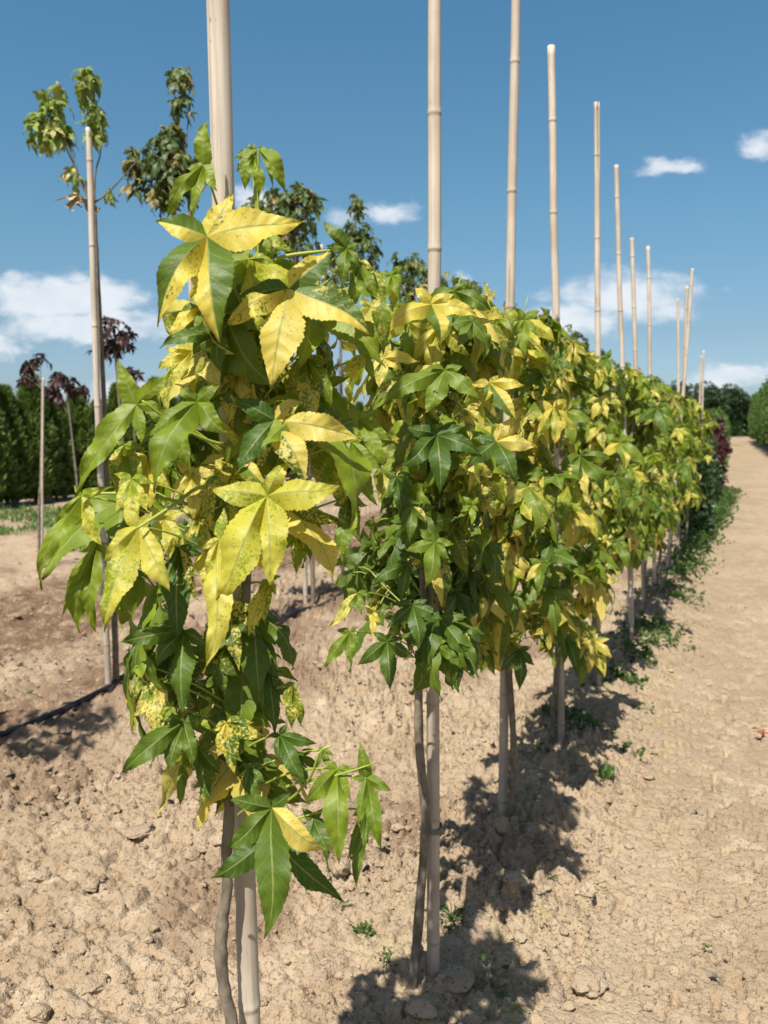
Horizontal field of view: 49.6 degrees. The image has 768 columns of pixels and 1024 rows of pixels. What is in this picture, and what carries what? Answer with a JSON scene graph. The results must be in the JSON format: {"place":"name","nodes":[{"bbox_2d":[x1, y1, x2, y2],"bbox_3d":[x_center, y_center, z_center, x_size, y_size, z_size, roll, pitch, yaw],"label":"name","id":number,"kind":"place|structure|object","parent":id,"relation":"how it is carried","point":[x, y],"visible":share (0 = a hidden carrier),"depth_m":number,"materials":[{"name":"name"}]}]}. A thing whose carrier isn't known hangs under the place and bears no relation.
{"place":"outdoors","nodes":[
{"label":"outdoors","id":0,"kind":"place"},
{"bbox_2d":[332,359,343,392],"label":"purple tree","id":1,"kind":"object","parent":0,"point":[337,363],"visible":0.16,"depth_m":13.10,"materials":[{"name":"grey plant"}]},
{"bbox_2d":[0,427,767,1023],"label":"ground","id":2,"kind":"structure","parent":0,"point":[678,761],"depth_m":2.46,"materials":[{"name":"soil"}]},
{"bbox_2d":[0,400,22,500],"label":"thuja","id":3,"kind":"object","parent":2,"relation":"on","point":[6,462],"visible":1,"depth_m":11.54,"materials":[{"name":"green plant"}]},
{"bbox_2d":[0,383,39,505],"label":"thuja","id":4,"kind":"object","parent":2,"relation":"on","point":[18,490],"visible":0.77,"depth_m":11.87,"materials":[{"name":"green plant"}]},
{"bbox_2d":[13,373,65,502],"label":"thuja","id":5,"kind":"object","parent":2,"relation":"on","point":[30,407],"visible":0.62,"depth_m":12.20,"materials":[{"name":"green plant"}]},
{"bbox_2d":[15,353,65,550],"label":"purple tree","id":6,"kind":"object","parent":2,"relation":"on","point":[29,368],"visible":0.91,"depth_m":6.68,"materials":[{"name":"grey plant"}]},
{"bbox_2d":[41,378,44,543],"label":"bamboo stake","id":7,"kind":"object","parent":2,"relation":"on","point":[42,471],"visible":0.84,"depth_m":6.66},
{"bbox_2d":[45,393,80,500],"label":"thuja","id":8,"kind":"object","parent":2,"relation":"on","point":[61,423],"visible":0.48,"depth_m":12.68,"materials":[{"name":"green plant"}]},
{"bbox_2d":[48,371,89,487],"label":"purple tree","id":9,"kind":"object","parent":2,"relation":"on","point":[71,390],"visible":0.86,"depth_m":7.54,"materials":[{"name":"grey plant"}]},
{"bbox_2d":[22,66,135,682],"bbox_3d":[-1.217,-0.472,3.474,0.482,2.675,0.206,0,6,0],"label":"maple tree","id":10,"kind":"object","parent":2,"relation":"on","point":[51,135],"visible":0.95,"depth_m":3.37,"materials":[{"name":"green plant"}]},
{"bbox_2d":[65,386,104,495],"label":"thuja","id":11,"kind":"object","parent":2,"relation":"on","point":[83,428],"visible":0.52,"depth_m":13.03,"materials":[{"name":"green plant"}]},
{"bbox_2d":[80,876,99,892],"bbox_3d":[-0.759,0.961,2.147,0.046,0.023,0.060,-1,6,-5],"label":"soil clod","id":12,"kind":"object","parent":2,"relation":"on","point":[89,883],"visible":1,"depth_m":2.13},
{"bbox_2d":[72,973,108,995],"bbox_3d":[-0.626,1.011,1.775,0.076,0.039,0.058,-4,7,-32],"label":"soil clod","id":13,"kind":"object","parent":2,"relation":"on","point":[93,983],"visible":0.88,"depth_m":1.76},
{"bbox_2d":[85,127,111,684],"bbox_3d":[-1.184,-0.338,3.457,0.032,2.411,0.028,0,6,0],"label":"bamboo stake","id":14,"kind":"object","parent":2,"relation":"on","point":[96,371],"visible":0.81,"depth_m":3.41,"materials":[{"name":"wood"}]},
{"bbox_2d":[80,399,121,485],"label":"thuja","id":15,"kind":"object","parent":2,"relation":"on","point":[92,409],"visible":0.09,"depth_m":13.46,"materials":[{"name":"green plant"}]},
{"bbox_2d":[0,503,214,552],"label":"grass","id":16,"kind":"structure","parent":2,"relation":"on","point":[48,520],"depth_m":9.92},
{"bbox_2d":[85,315,137,441],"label":"purple tree","id":17,"kind":"object","parent":2,"relation":"on","point":[114,346],"visible":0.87,"depth_m":8.03,"materials":[{"name":"grey plant"}]},
{"bbox_2d":[106,381,143,459],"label":"thuja","id":18,"kind":"object","parent":2,"relation":"on","point":[112,404],"visible":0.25,"depth_m":13.83,"materials":[{"name":"green plant"}]},
{"bbox_2d":[126,366,144,451],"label":"purple tree","id":19,"kind":"object","parent":2,"relation":"on","point":[136,374],"visible":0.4,"depth_m":8.61,"materials":[{"name":"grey plant"}]},
{"bbox_2d":[124,822,153,838],"bbox_3d":[-0.710,0.925,2.417,0.090,0.025,0.085,-3,7,-29],"label":"soil clod","id":20,"kind":"object","parent":2,"relation":"on","point":[139,831],"visible":1,"depth_m":2.40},
{"bbox_2d":[137,385,154,459],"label":"thuja","id":21,"kind":"object","parent":2,"relation":"on","point":[149,422],"visible":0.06,"depth_m":14.28,"materials":[{"name":"green plant"}]},
{"bbox_2d":[146,375,178,488],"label":"thuja","id":22,"kind":"object","parent":2,"relation":"on","point":[154,398],"visible":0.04,"depth_m":14.65,"materials":[{"name":"green plant"}]},
{"bbox_2d":[119,66,219,508],"bbox_3d":[-1.079,-0.714,4.272,0.485,2.986,0.294,0,6,0],"label":"maple tree","id":23,"kind":"object","parent":2,"relation":"on","point":[170,163],"visible":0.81,"depth_m":4.10,"materials":[{"name":"green plant"}]},
{"bbox_2d":[0,591,342,736],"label":"drip hose","id":24,"kind":"object","parent":2,"relation":"on","point":[53,713],"visible":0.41,"depth_m":3.40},
{"bbox_2d":[170,396,196,488],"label":"thuja","id":25,"kind":"object","parent":2,"relation":"on","point":[174,400],"visible":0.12,"depth_m":15.11,"materials":[{"name":"green plant"}]},
{"bbox_2d":[188,902,200,913],"bbox_3d":[-0.466,0.994,2.079,0.054,0.029,0.048,2,6,16],"label":"soil clod","id":26,"kind":"object","parent":2,"relation":"on","point":[194,907],"visible":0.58,"depth_m":2.07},
{"bbox_2d":[186,214,203,449],"bbox_3d":[-0.940,-0.362,4.300,0.131,2.278,0.031,0,6,0],"label":"bamboo stake","id":27,"kind":"object","parent":2,"relation":"on","point":[190,286],"visible":0.02,"depth_m":4.21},
{"bbox_2d":[36,119,391,1023],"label":"sweetgum tree","id":28,"kind":"object","parent":2,"relation":"on","point":[242,325],"visible":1,"depth_m":0.88,"materials":[{"name":"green plant"}]},
{"bbox_2d":[206,0,260,1023],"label":"bamboo stake","id":29,"kind":"object","parent":2,"relation":"on","point":[221,110],"visible":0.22,"depth_m":0.93,"materials":[{"name":"wood"}]},
{"bbox_2d":[241,180,327,603],"bbox_3d":[-0.611,-0.657,5.122,0.548,2.690,0.330,0,6,0],"label":"maple tree","id":30,"kind":"object","parent":2,"relation":"on","point":[290,208],"visible":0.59,"depth_m":5.01,"materials":[{"name":"green plant"}]},
{"bbox_2d":[293,243,307,603],"bbox_3d":[-0.518,-0.475,5.163,0.074,2.319,0.030,0,6,0],"label":"bamboo stake","id":31,"kind":"object","parent":2,"relation":"on","point":[305,593],"visible":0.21,"depth_m":5.25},
{"bbox_2d":[320,244,344,572],"bbox_3d":[-0.357,-0.620,5.861,0.174,2.458,0.030,0,6,0],"label":"bamboo stake","id":32,"kind":"object","parent":2,"relation":"on","point":[338,508],"visible":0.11,"depth_m":5.91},
{"bbox_2d":[338,901,353,907],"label":"weed","id":33,"kind":"object","parent":2,"relation":"on","point":[344,905],"visible":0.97,"depth_m":2.04,"materials":[{"name":"green plant"}]},
{"bbox_2d":[318,193,383,569],"bbox_3d":[-0.252,-0.791,5.851,0.498,2.800,0.289,0,6,0],"label":"maple tree","id":34,"kind":"object","parent":2,"relation":"on","point":[357,208],"visible":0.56,"depth_m":5.70,"materials":[{"name":"green plant"}]},
{"bbox_2d":[343,396,360,443],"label":"thuja","id":35,"kind":"object","parent":2,"relation":"on","point":[347,403],"visible":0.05,"depth_m":21.32,"materials":[{"name":"green plant"}]},
{"bbox_2d":[355,401,364,411],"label":"thuja","id":36,"kind":"object","parent":2,"relation":"on","point":[359,406],"visible":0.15,"depth_m":22.19,"materials":[{"name":"green plant"}]},
{"bbox_2d":[352,918,376,936],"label":"weed","id":37,"kind":"object","parent":2,"relation":"on","point":[363,931],"visible":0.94,"depth_m":1.96,"materials":[{"name":"green plant"}]},
{"bbox_2d":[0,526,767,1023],"bbox_3d":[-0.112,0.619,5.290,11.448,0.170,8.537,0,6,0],"label":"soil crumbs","id":38,"kind":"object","parent":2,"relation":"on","point":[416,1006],"visible":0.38,"depth_m":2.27,"materials":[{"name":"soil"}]},
{"bbox_2d":[375,946,396,967],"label":"weed","id":39,"kind":"object","parent":2,"relation":"on","point":[386,956],"visible":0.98,"depth_m":1.82,"materials":[{"name":"green plant"}]},
{"bbox_2d":[386,251,445,419],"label":"maple tree","id":40,"kind":"object","parent":2,"relation":"on","point":[413,268],"visible":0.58,"depth_m":6.47,"materials":[{"name":"green plant"}]},
{"bbox_2d":[324,265,537,990],"bbox_3d":[0.085,0.302,1.702,0.384,1.532,0.506,0,6,0],"label":"sweetgum tree","id":41,"kind":"object","parent":2,"relation":"on","point":[455,458],"visible":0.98,"depth_m":1.52,"materials":[{"name":"green plant"}]},
{"bbox_2d":[419,0,442,976],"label":"bamboo stake","id":42,"kind":"object","parent":2,"relation":"on","point":[434,114],"visible":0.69,"depth_m":1.66,"materials":[{"name":"wood"}]},
{"bbox_2d":[440,902,467,929],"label":"weed","id":43,"kind":"object","parent":2,"relation":"on","point":[452,918],"visible":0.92,"depth_m":1.99,"materials":[{"name":"green plant"}]},
{"bbox_2d":[440,963,474,992],"bbox_3d":[0.147,0.990,1.767,0.090,0.025,0.084,2,6,15],"label":"soil clod","id":44,"kind":"object","parent":2,"relation":"on","point":[459,978],"visible":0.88,"depth_m":1.76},
{"bbox_2d":[441,270,482,392],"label":"maple tree","id":45,"kind":"object","parent":2,"relation":"on","point":[473,284],"visible":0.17,"depth_m":7.24,"materials":[{"name":"green plant"}]},
{"bbox_2d":[475,950,508,998],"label":"weed","id":46,"kind":"object","parent":2,"relation":"on","point":[483,957],"visible":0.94,"depth_m":1.79,"materials":[{"name":"green plant"}]},
{"bbox_2d":[498,0,520,816],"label":"bamboo stake","id":47,"kind":"object","parent":2,"relation":"on","point":[510,304],"visible":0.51,"depth_m":2.28,"materials":[{"name":"wood"}]},
{"bbox_2d":[517,740,549,755],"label":"weed","id":48,"kind":"object","parent":2,"relation":"on","point":[546,748],"visible":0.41,"depth_m":2.94,"materials":[{"name":"green plant"}]},
{"bbox_2d":[464,297,609,819],"bbox_3d":[0.381,0.206,2.344,0.417,1.603,0.479,-3,7,-29],"label":"sweetgum tree","id":49,"kind":"object","parent":2,"relation":"on","point":[523,517],"visible":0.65,"depth_m":2.25,"materials":[{"name":"green plant"}]},
{"bbox_2d":[547,44,564,745],"bbox_3d":[0.606,-0.320,2.917,0.117,2.492,0.029,0,6,0],"label":"bamboo stake","id":50,"kind":"object","parent":2,"relation":"on","point":[552,120],"visible":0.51,"depth_m":2.84,"materials":[{"name":"wood"}]},
{"bbox_2d":[541,701,582,721],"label":"weed","id":51,"kind":"object","parent":2,"relation":"on","point":[544,708],"visible":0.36,"depth_m":3.33,"materials":[{"name":"green plant"}]},
{"bbox_2d":[512,337,633,744],"bbox_3d":[0.588,0.147,2.929,0.458,1.560,0.443,6,8,42],"label":"sweetgum tree","id":52,"kind":"object","parent":2,"relation":"on","point":[582,521],"visible":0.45,"depth_m":2.85,"materials":[{"name":"green plant"}]},
{"bbox_2d":[562,324,594,355],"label":"maple tree","id":53,"kind":"object","parent":2,"relation":"on","point":[576,335],"visible":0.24,"depth_m":9.70,"materials":[{"name":"green plant"}]},
{"bbox_2d":[570,964,608,997],"bbox_3d":[0.451,1.026,1.833,0.084,0.036,0.116,1,6,9],"label":"soil clod","id":54,"kind":"object","parent":2,"relation":"on","point":[589,981],"visible":1,"depth_m":1.81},
{"bbox_2d":[594,101,600,687],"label":"bamboo stake","id":55,"kind":"object","parent":2,"relation":"on","point":[597,232],"visible":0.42,"depth_m":3.52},
{"bbox_2d":[592,760,616,779],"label":"leafy weed","id":56,"kind":"object","parent":2,"relation":"on","point":[609,772],"visible":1,"depth_m":2.74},
{"bbox_2d":[564,349,652,685],"bbox_3d":[0.952,0.081,3.638,0.401,1.540,0.461,2,7,21],"label":"sweetgum tree","id":57,"kind":"object","parent":2,"relation":"on","point":[622,541],"visible":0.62,"depth_m":3.49,"materials":[{"name":"green plant"}]},
{"bbox_2d":[609,671,628,679],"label":"weed","id":58,"kind":"object","parent":2,"relation":"on","point":[625,673],"visible":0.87,"depth_m":3.78,"materials":[{"name":"green plant"}]},
{"bbox_2d":[612,361,630,389],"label":"maple tree","id":59,"kind":"object","parent":2,"relation":"on","point":[626,364],"visible":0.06,"depth_m":11.33,"materials":[{"name":"green plant"}]},
{"bbox_2d":[614,164,634,639],"bbox_3d":[1.260,-0.497,4.351,0.188,2.536,0.028,0,6,0],"label":"bamboo stake","id":60,"kind":"object","parent":2,"relation":"on","point":[621,348],"visible":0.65,"depth_m":4.28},
{"bbox_2d":[614,673,648,688],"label":"weed","id":61,"kind":"object","parent":2,"relation":"on","point":[642,680],"visible":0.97,"depth_m":3.76,"materials":[{"name":"green plant"}]},
{"bbox_2d":[630,238,644,609],"bbox_3d":[1.542,-0.464,5.040,0.180,2.323,0.028,0,6,0],"label":"bamboo stake","id":62,"kind":"object","parent":2,"relation":"on","point":[634,321],"visible":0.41,"depth_m":4.96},
{"bbox_2d":[529,485,747,758],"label":"weeds","id":63,"kind":"object","parent":2,"relation":"on","point":[695,540],"visible":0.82,"depth_m":5.79,"materials":[{"name":"green plant"}]},
{"bbox_2d":[629,702,653,712],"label":"weed","id":64,"kind":"object","parent":2,"relation":"on","point":[639,708],"visible":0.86,"depth_m":3.51,"materials":[{"name":"green plant"}]},
{"bbox_2d":[642,773,654,779],"bbox_3d":[0.896,0.898,2.825,0.046,0.013,0.033,1,6,8],"label":"soil clod","id":65,"kind":"object","parent":2,"relation":"on","point":[649,776],"visible":1,"depth_m":2.82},
{"bbox_2d":[607,366,691,636],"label":"sweetgum tree","id":66,"kind":"object","parent":2,"relation":"on","point":[647,415],"visible":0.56,"depth_m":4.29,"materials":[{"name":"green plant"}]},
{"bbox_2d":[646,246,656,589],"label":"bamboo stake","id":67,"kind":"object","parent":2,"relation":"on","point":[649,351],"visible":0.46,"depth_m":5.63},
{"bbox_2d":[620,375,688,609],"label":"sweetgum tree","id":68,"kind":"object","parent":2,"relation":"on","point":[672,441],"visible":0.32,"depth_m":4.96,"materials":[{"name":"green plant"}]},
{"bbox_2d":[646,378,693,589],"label":"sweetgum tree","id":69,"kind":"object","parent":2,"relation":"on","point":[673,517],"visible":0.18,"depth_m":5.67,"materials":[{"name":"green plant"}]},
{"bbox_2d":[677,299,679,542],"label":"bamboo stake","id":70,"kind":"object","parent":2,"relation":"on","point":[678,353],"visible":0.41,"depth_m":7.66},
{"bbox_2d":[665,269,693,569],"bbox_3d":[2.266,-0.643,6.392,0.138,2.390,0.028,0,6,0],"label":"bamboo stake","id":71,"kind":"object","parent":2,"relation":"on","point":[685,363],"visible":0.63,"depth_m":6.33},
{"bbox_2d":[658,386,702,570],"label":"sweetgum tree","id":72,"kind":"object","parent":2,"relation":"on","point":[686,414],"visible":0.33,"depth_m":6.34,"materials":[{"name":"green plant"}]},
{"bbox_2d":[675,286,688,555],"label":"bamboo stake","id":73,"kind":"object","parent":2,"relation":"on","point":[685,328],"visible":0.4,"depth_m":6.98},
{"bbox_2d":[670,380,698,401],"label":"dark tree","id":74,"kind":"object","parent":2,"relation":"on","point":[688,394],"visible":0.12,"depth_m":70.02,"materials":[{"name":"green plant"}]},
{"bbox_2d":[659,396,713,538],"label":"sweetgum tree","id":75,"kind":"object","parent":2,"relation":"on","point":[694,405],"visible":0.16,"depth_m":7.04,"materials":[{"name":"green plant"}]},
{"bbox_2d":[663,442,716,529],"bbox_3d":[3.362,-0.329,9.192,0.587,1.165,0.533,4,7,34],"label":"shrub","id":76,"kind":"object","parent":2,"relation":"on","point":[710,466],"visible":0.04,"depth_m":9.06,"materials":[{"name":"green plant"}]},
{"bbox_2d":[666,454,717,535],"bbox_3d":[3.208,-0.218,8.650,0.587,1.054,0.510,0,6,-1],"label":"shrub","id":77,"kind":"object","parent":2,"relation":"on","point":[701,512],"visible":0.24,"depth_m":8.59,"materials":[{"name":"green plant"}]},
{"bbox_2d":[671,407,719,542],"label":"sweetgum tree","id":78,"kind":"object","parent":2,"relation":"on","point":[706,431],"visible":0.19,"depth_m":7.67,"materials":[{"name":"green plant"}]},
{"bbox_2d":[680,441,717,515],"bbox_3d":[3.673,-0.385,9.795,0.587,1.146,0.510,-2,6,-15],"label":"shrub","id":79,"kind":"object","parent":2,"relation":"on","point":[713,505],"visible":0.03,"depth_m":9.71,"materials":[{"name":"green plant"}]},
{"bbox_2d":[698,356,701,426],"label":"bamboo stake","id":80,"kind":"object","parent":2,"relation":"on","point":[700,381],"visible":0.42,"depth_m":13.44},
{"bbox_2d":[701,351,704,418],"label":"bamboo stake","id":81,"kind":"object","parent":2,"relation":"on","point":[702,381],"visible":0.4,"depth_m":12.85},
{"bbox_2d":[695,415,726,487],"bbox_3d":[4.999,-0.848,13.170,0.765,1.363,0.734,-2,6,-17],"label":"wine red shrub","id":82,"kind":"object","parent":2,"relation":"on","point":[719,420],"visible":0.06,"depth_m":13.08,"materials":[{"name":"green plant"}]},
{"bbox_2d":[693,380,730,412],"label":"dark tree","id":83,"kind":"object","parent":2,"relation":"on","point":[715,399],"visible":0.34,"depth_m":69.38,"materials":[{"name":"green plant"}]},
{"bbox_2d":[698,426,725,493],"bbox_3d":[4.771,-0.716,12.635,0.765,1.204,0.734,1,6,12],"label":"wine red shrub","id":84,"kind":"object","parent":2,"relation":"on","point":[720,434],"visible":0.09,"depth_m":12.42,"materials":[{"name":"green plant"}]},
{"bbox_2d":[708,971,720,978],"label":"fallen leaf","id":85,"kind":"object","parent":2,"relation":"on","point":[714,973],"visible":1,"depth_m":1.84,"materials":[{"name":"brown plant"}]},
{"bbox_2d":[696,418,732,491],"bbox_3d":[5.569,-0.962,14.271,0.765,1.353,0.734,3,7,25],"label":"wine red shrub","id":86,"kind":"object","parent":2,"relation":"on","point":[727,451],"visible":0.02,"depth_m":14.22,"materials":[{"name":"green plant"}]},
{"bbox_2d":[703,409,729,474],"bbox_3d":[6.932,-1.415,17.672,0.826,1.525,0.687,-4,7,-31],"label":"shrub","id":87,"kind":"object","parent":2,"relation":"on","point":[714,412],"visible":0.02,"depth_m":17.58,"materials":[{"name":"green plant"}]},
{"bbox_2d":[700,422,732,482],"bbox_3d":[5.777,-0.996,14.827,0.734,1.299,0.765,-4,7,-31],"label":"wine red shrub","id":88,"kind":"object","parent":2,"relation":"on","point":[723,459],"visible":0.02,"depth_m":14.77,"materials":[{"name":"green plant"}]},
{"bbox_2d":[710,437,723,494],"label":"shrub","id":89,"kind":"object","parent":2,"relation":"on","point":[716,475],"visible":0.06,"depth_m":11.36,"materials":[{"name":"green plant"}]},
{"bbox_2d":[710,435,725,493],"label":"shrub","id":90,"kind":"object","parent":2,"relation":"on","point":[722,475],"visible":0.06,"depth_m":11.92,"materials":[{"name":"green plant"}]},
{"bbox_2d":[705,395,730,412],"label":"dark tree","id":91,"kind":"object","parent":2,"relation":"on","point":[727,400],"visible":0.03,"depth_m":70.43,"materials":[{"name":"green plant"}]},
{"bbox_2d":[711,407,731,455],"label":"shrub","id":92,"kind":"object","parent":2,"relation":"on","point":[728,427],"visible":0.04,"depth_m":22.08,"materials":[{"name":"green plant"}]},
{"bbox_2d":[714,427,729,472],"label":"wine red shrub","id":93,"kind":"object","parent":2,"relation":"on","point":[723,466],"visible":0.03,"depth_m":13.63,"materials":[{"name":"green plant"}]},
{"bbox_2d":[720,383,750,436],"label":"dark tree","id":94,"kind":"object","parent":2,"relation":"on","point":[732,413],"visible":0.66,"depth_m":70.98,"materials":[{"name":"green plant"}]},
{"bbox_2d":[734,396,752,436],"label":"dark tree","id":95,"kind":"object","parent":2,"relation":"on","point":[745,433],"visible":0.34,"depth_m":71.85,"materials":[{"name":"green plant"}]},
{"bbox_2d":[748,389,760,433],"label":"leafy tree","id":96,"kind":"object","parent":2,"relation":"on","point":[752,411],"visible":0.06,"depth_m":44.59,"materials":[{"name":"green plant"}]},
{"bbox_2d":[749,405,764,445],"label":"leafy tree","id":97,"kind":"object","parent":2,"relation":"on","point":[752,433],"visible":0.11,"depth_m":42.51,"materials":[{"name":"green plant"}]},
{"bbox_2d":[750,410,763,445],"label":"leafy tree","id":98,"kind":"object","parent":2,"relation":"on","point":[754,418],"visible":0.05,"depth_m":43.57,"materials":[{"name":"green plant"}]},
{"bbox_2d":[754,386,765,439],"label":"leafy tree","id":99,"kind":"object","parent":2,"relation":"on","point":[758,408],"visible":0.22,"depth_m":38.16,"materials":[{"name":"green plant"}]},
{"bbox_2d":[753,727,767,734],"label":"fallen leaf","id":100,"kind":"object","parent":2,"relation":"on","point":[763,731],"visible":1,"depth_m":3.27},
{"bbox_2d":[755,394,765,419],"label":"leafy tree","id":101,"kind":"object","parent":2,"relation":"on","point":[759,406],"visible":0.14,"depth_m":37.19,"materials":[{"name":"green plant"}]},
{"bbox_2d":[755,382,767,447],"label":"leafy tree","id":102,"kind":"object","parent":2,"relation":"on","point":[761,388],"visible":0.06,"depth_m":40.21,"materials":[{"name":"green plant"}]},
{"bbox_2d":[757,384,766,445],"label":"leafy tree","id":103,"kind":"object","parent":2,"relation":"on","point":[760,425],"visible":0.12,"depth_m":36.19,"materials":[{"name":"green plant"}]},
{"bbox_2d":[757,399,767,444],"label":"leafy tree","id":104,"kind":"object","parent":2,"relation":"on","point":[762,420],"visible":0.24,"depth_m":35.09,"materials":[{"name":"green plant"}]},
{"bbox_2d":[759,387,767,440],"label":"leafy tree","id":105,"kind":"object","parent":2,"relation":"on","point":[765,393],"visible":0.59,"depth_m":32.93,"materials":[{"name":"green plant"}]},
{"bbox_2d":[761,396,767,434],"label":"leafy tree","id":106,"kind":"object","parent":2,"relation":"on","point":[765,430],"visible":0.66,"depth_m":32.06,"materials":[{"name":"green plant"}]},
{"bbox_2d":[764,375,767,435],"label":"leafy tree","id":107,"kind":"object","parent":2,"relation":"on","point":[766,408],"visible":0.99,"depth_m":29.83,"materials":[{"name":"green plant"}]},
{"bbox_2d":[0,0,767,424],"label":"sky","id":108,"kind":"structure","parent":0,"point":[338,89],"materials":[{"name":"blue"}]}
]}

